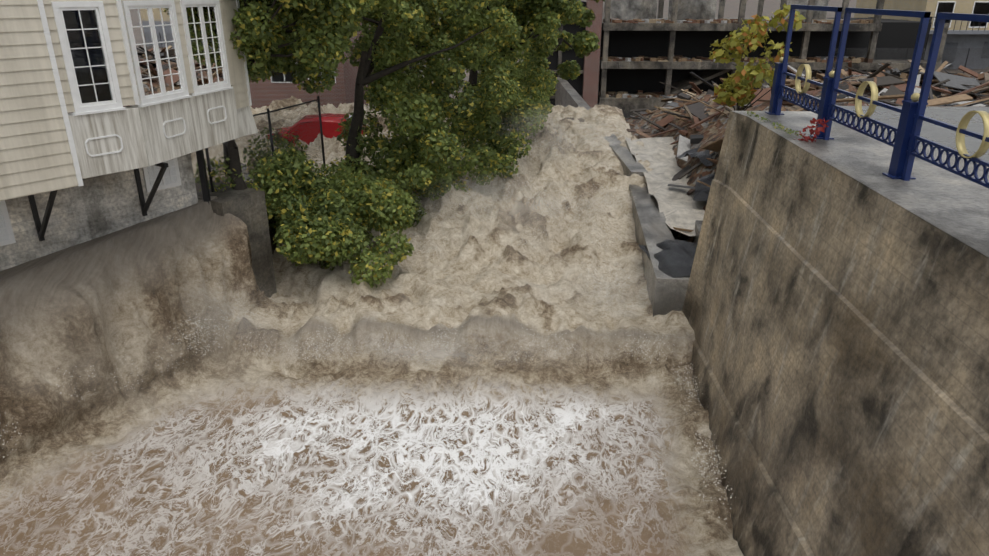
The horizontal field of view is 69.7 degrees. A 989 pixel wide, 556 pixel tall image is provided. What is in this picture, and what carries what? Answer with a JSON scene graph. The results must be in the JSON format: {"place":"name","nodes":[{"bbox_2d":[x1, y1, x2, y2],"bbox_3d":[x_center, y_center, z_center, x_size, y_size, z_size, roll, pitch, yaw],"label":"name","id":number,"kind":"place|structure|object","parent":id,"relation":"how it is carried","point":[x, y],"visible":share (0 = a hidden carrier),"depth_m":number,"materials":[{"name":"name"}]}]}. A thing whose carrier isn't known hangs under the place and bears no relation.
{"place":"outdoors","nodes":[
{"label":"outdoors","id":0,"kind":"place"},
{"bbox_2d":[194,161,312,180],"bbox_3d":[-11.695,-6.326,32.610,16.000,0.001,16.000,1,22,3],"label":"shrub","id":1,"kind":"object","parent":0,"point":[244,168],"depth_m":26.95,"materials":[{"name":"green plant"}]},
{"bbox_2d":[268,113,368,145],"bbox_3d":[-7.501,-6.161,30.290,4.200,1.440,2.060,-1,22,-3],"label":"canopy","id":2,"kind":"object","parent":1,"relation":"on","point":[330,125],"visible":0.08,"depth_m":29.43,"materials":[{"name":"red painted metal"},{"name":"glass"}]},
{"bbox_2d":[0,96,742,555],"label":"floodwater","id":3,"kind":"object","parent":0,"point":[234,444],"depth_m":14.33,"materials":[{"name":"beige liquid"}]},
{"bbox_2d":[179,275,297,345],"bbox_3d":[-6.203,0.745,15.786,4.000,3.000,0.300,1,22,3],"label":"water spray","id":4,"kind":"object","parent":3,"relation":"on","point":[231,309],"visible":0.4,"depth_m":15.74,"materials":[{"name":"white liquid"}]},
{"bbox_2d":[0,136,735,523],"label":"spray droplets","id":5,"kind":"object","parent":3,"relation":"on","point":[462,326],"visible":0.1,"depth_m":16.09,"materials":[{"name":"beige liquid"}]},
{"bbox_2d":[267,337,623,371],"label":"water spray","id":6,"kind":"object","parent":3,"relation":"on","point":[407,353],"visible":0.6,"depth_m":15.55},
{"bbox_2d":[417,173,645,234],"bbox_3d":[0.929,-2.227,21.542,8.000,3.200,0.300,1,22,3],"label":"water spray","id":7,"kind":"object","parent":3,"relation":"on","point":[499,213],"visible":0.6,"depth_m":21.56,"materials":[{"name":"white liquid"}]},
{"bbox_2d":[505,102,661,165],"bbox_3d":[2.628,-5.373,26.659,7.500,4.000,0.300,1,22,3],"label":"water spray","id":8,"kind":"object","parent":3,"relation":"on","point":[572,133],"visible":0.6,"depth_m":26.61,"materials":[{"name":"white liquid"}]},
{"bbox_2d":[566,265,691,320],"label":"water spray","id":9,"kind":"object","parent":3,"relation":"on","point":[649,290],"visible":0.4,"depth_m":16.85,"materials":[{"name":"white liquid"}]},
{"bbox_2d":[69,0,981,253],"bbox_3d":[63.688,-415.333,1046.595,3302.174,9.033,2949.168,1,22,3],"label":"terrain","id":10,"kind":"structure","parent":0,"point":[731,9],"depth_m":222.97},
{"bbox_2d":[0,153,197,270],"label":"foundation wall","id":11,"kind":"structure","parent":10,"relation":"on","point":[95,207],"depth_m":14.63,"materials":[{"name":"grey concrete"}]},
{"bbox_2d":[28,149,210,240],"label":"support brackets","id":12,"kind":"object","parent":11,"relation":"attached to","point":[41,229],"visible":0.56,"depth_m":14.97,"materials":[{"name":"black metal"}]},
{"bbox_2d":[0,0,257,200],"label":"house","id":13,"kind":"structure","parent":11,"relation":"on","point":[173,74],"depth_m":12.70,"materials":[{"name":"beige wood"}]},
{"bbox_2d":[197,186,276,297],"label":"race wall","id":14,"kind":"structure","parent":10,"relation":"on","point":[247,206],"depth_m":17.49,"materials":[{"name":"concrete"}]},
{"bbox_2d":[223,16,259,175],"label":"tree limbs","id":15,"kind":"object","parent":10,"relation":"on","point":[224,148],"depth_m":20.93,"materials":[{"name":"brown plant"}]},
{"bbox_2d":[123,22,381,108],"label":"brick apartment","id":16,"kind":"structure","parent":10,"relation":"on","point":[279,86],"depth_m":41.61,"materials":[{"name":"brown brick"}]},
{"bbox_2d":[190,96,325,194],"bbox_3d":[-6.405,-3.186,18.509,0.615,2.250,6.373,11,25,26],"label":"chain link fence","id":17,"kind":"object","parent":10,"relation":"on","point":[268,113],"visible":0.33,"depth_m":18.85,"materials":[{"name":"grey metal"}]},
{"bbox_2d":[194,127,368,218],"bbox_3d":[-5.445,-2.828,19.809,4.043,2.632,5.532,1,22,3],"label":"bank shrub","id":18,"kind":"object","parent":10,"relation":"on","point":[256,178],"visible":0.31,"depth_m":18.62,"materials":[{"name":"green plant"}]},
{"bbox_2d":[225,0,413,287],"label":"tree","id":19,"kind":"object","parent":10,"relation":"on","point":[321,35],"visible":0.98,"depth_m":17.47,"materials":[{"name":"green plant"}]},
{"bbox_2d":[265,0,558,270],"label":"tree foliage","id":20,"kind":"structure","parent":10,"relation":"on","point":[419,106],"depth_m":22.52,"materials":[{"name":"green plant"}]},
{"bbox_2d":[335,0,516,233],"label":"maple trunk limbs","id":21,"kind":"object","parent":10,"relation":"on","point":[378,200],"visible":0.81,"depth_m":20.67,"materials":[{"name":"green plant"}]},
{"bbox_2d":[458,0,585,134],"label":"tree","id":22,"kind":"object","parent":10,"relation":"on","point":[543,17],"visible":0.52,"depth_m":26.40,"materials":[{"name":"green plant"}]},
{"bbox_2d":[497,0,604,98],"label":"tree","id":23,"kind":"object","parent":10,"relation":"on","point":[584,42],"visible":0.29,"depth_m":36.31,"materials":[{"name":"green plant"}]},
{"bbox_2d":[555,77,702,316],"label":"channel wall","id":24,"kind":"structure","parent":10,"relation":"on","point":[652,229],"depth_m":20.81,"materials":[{"name":"concrete"}]},
{"bbox_2d":[638,239,696,277],"bbox_3d":[4.801,-0.546,18.286,1.600,0.346,2.800,-1,22,-2],"label":"rock","id":25,"kind":"object","parent":24,"relation":"on","point":[672,257],"visible":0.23,"depth_m":18.14,"materials":[{"name":"grey stone"}]},
{"bbox_2d":[625,137,706,235],"bbox_3d":[6.935,-3.610,25.248,3.300,0.824,11.200,1,22,3],"label":"side channel overflow","id":26,"kind":"object","parent":10,"relation":"on","point":[679,207],"visible":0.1,"depth_m":24.34,"materials":[{"name":"white liquid"}]},
{"bbox_2d":[678,148,717,165],"bbox_3d":[9.527,-4.526,24.630,5.200,1.182,3.600,-7,23,-16],"label":"debris","id":27,"kind":"object","parent":10,"relation":"on","point":[702,156],"visible":0.04,"depth_m":24.46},
{"bbox_2d":[693,174,714,200],"bbox_3d":[7.788,-2.881,22.365,2.800,0.959,2.200,7,23,17],"label":"tarp roofing","id":28,"kind":"object","parent":10,"relation":"on","point":[702,191],"visible":0.21,"depth_m":22.33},
{"bbox_2d":[547,0,949,118],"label":"ruined building concrete frame","id":29,"kind":"object","parent":10,"relation":"on","point":[638,56],"visible":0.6,"depth_m":58.09,"materials":[{"name":"black concrete"}]},
{"bbox_2d":[625,59,988,242],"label":"wood debris","id":30,"kind":"object","parent":10,"relation":"on","point":[713,132],"visible":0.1,"depth_m":27.71,"materials":[{"name":"brown wood"}]},
{"bbox_2d":[709,3,805,110],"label":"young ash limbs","id":31,"kind":"object","parent":30,"relation":"on","point":[741,82],"visible":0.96,"depth_m":20.84,"materials":[{"name":"yellow plant"}]},
{"bbox_2d":[682,111,988,555],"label":"retaining wall","id":32,"kind":"structure","parent":10,"relation":"on","point":[838,320],"depth_m":9.26,"materials":[{"name":"concrete"}]},
{"bbox_2d":[733,111,988,256],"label":"walkway","id":33,"kind":"structure","parent":32,"relation":"on","point":[952,204],"depth_m":9.91,"materials":[{"name":"grey concrete"}]},
{"bbox_2d":[747,111,801,136],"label":"weeds","id":34,"kind":"object","parent":33,"relation":"on","point":[762,118],"visible":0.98,"depth_m":13.45,"materials":[{"name":"green plant"}]},
{"bbox_2d":[794,118,829,141],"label":"red vine leaves","id":35,"kind":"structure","parent":33,"relation":"on","point":[817,130],"depth_m":12.05,"materials":[{"name":"red plant"}]},
{"bbox_2d":[765,5,988,187],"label":"railing","id":36,"kind":"object","parent":33,"relation":"on","point":[907,139],"visible":1,"depth_m":9.78,"materials":[{"name":"metal"}]},
{"bbox_2d":[834,48,988,72],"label":"site fence","id":37,"kind":"object","parent":10,"relation":"on","point":[928,53],"depth_m":57.79,"materials":[{"name":"grey"}]},
{"bbox_2d":[841,106,988,161],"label":"pavement behind railing","id":38,"kind":"structure","parent":10,"relation":"on","point":[940,134],"depth_m":14.27,"materials":[{"name":"grey concrete"}]},
{"bbox_2d":[846,0,988,72],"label":"building","id":39,"kind":"structure","parent":10,"relation":"on","point":[969,35],"depth_m":60.81,"materials":[{"name":"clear glass"}]}
]}

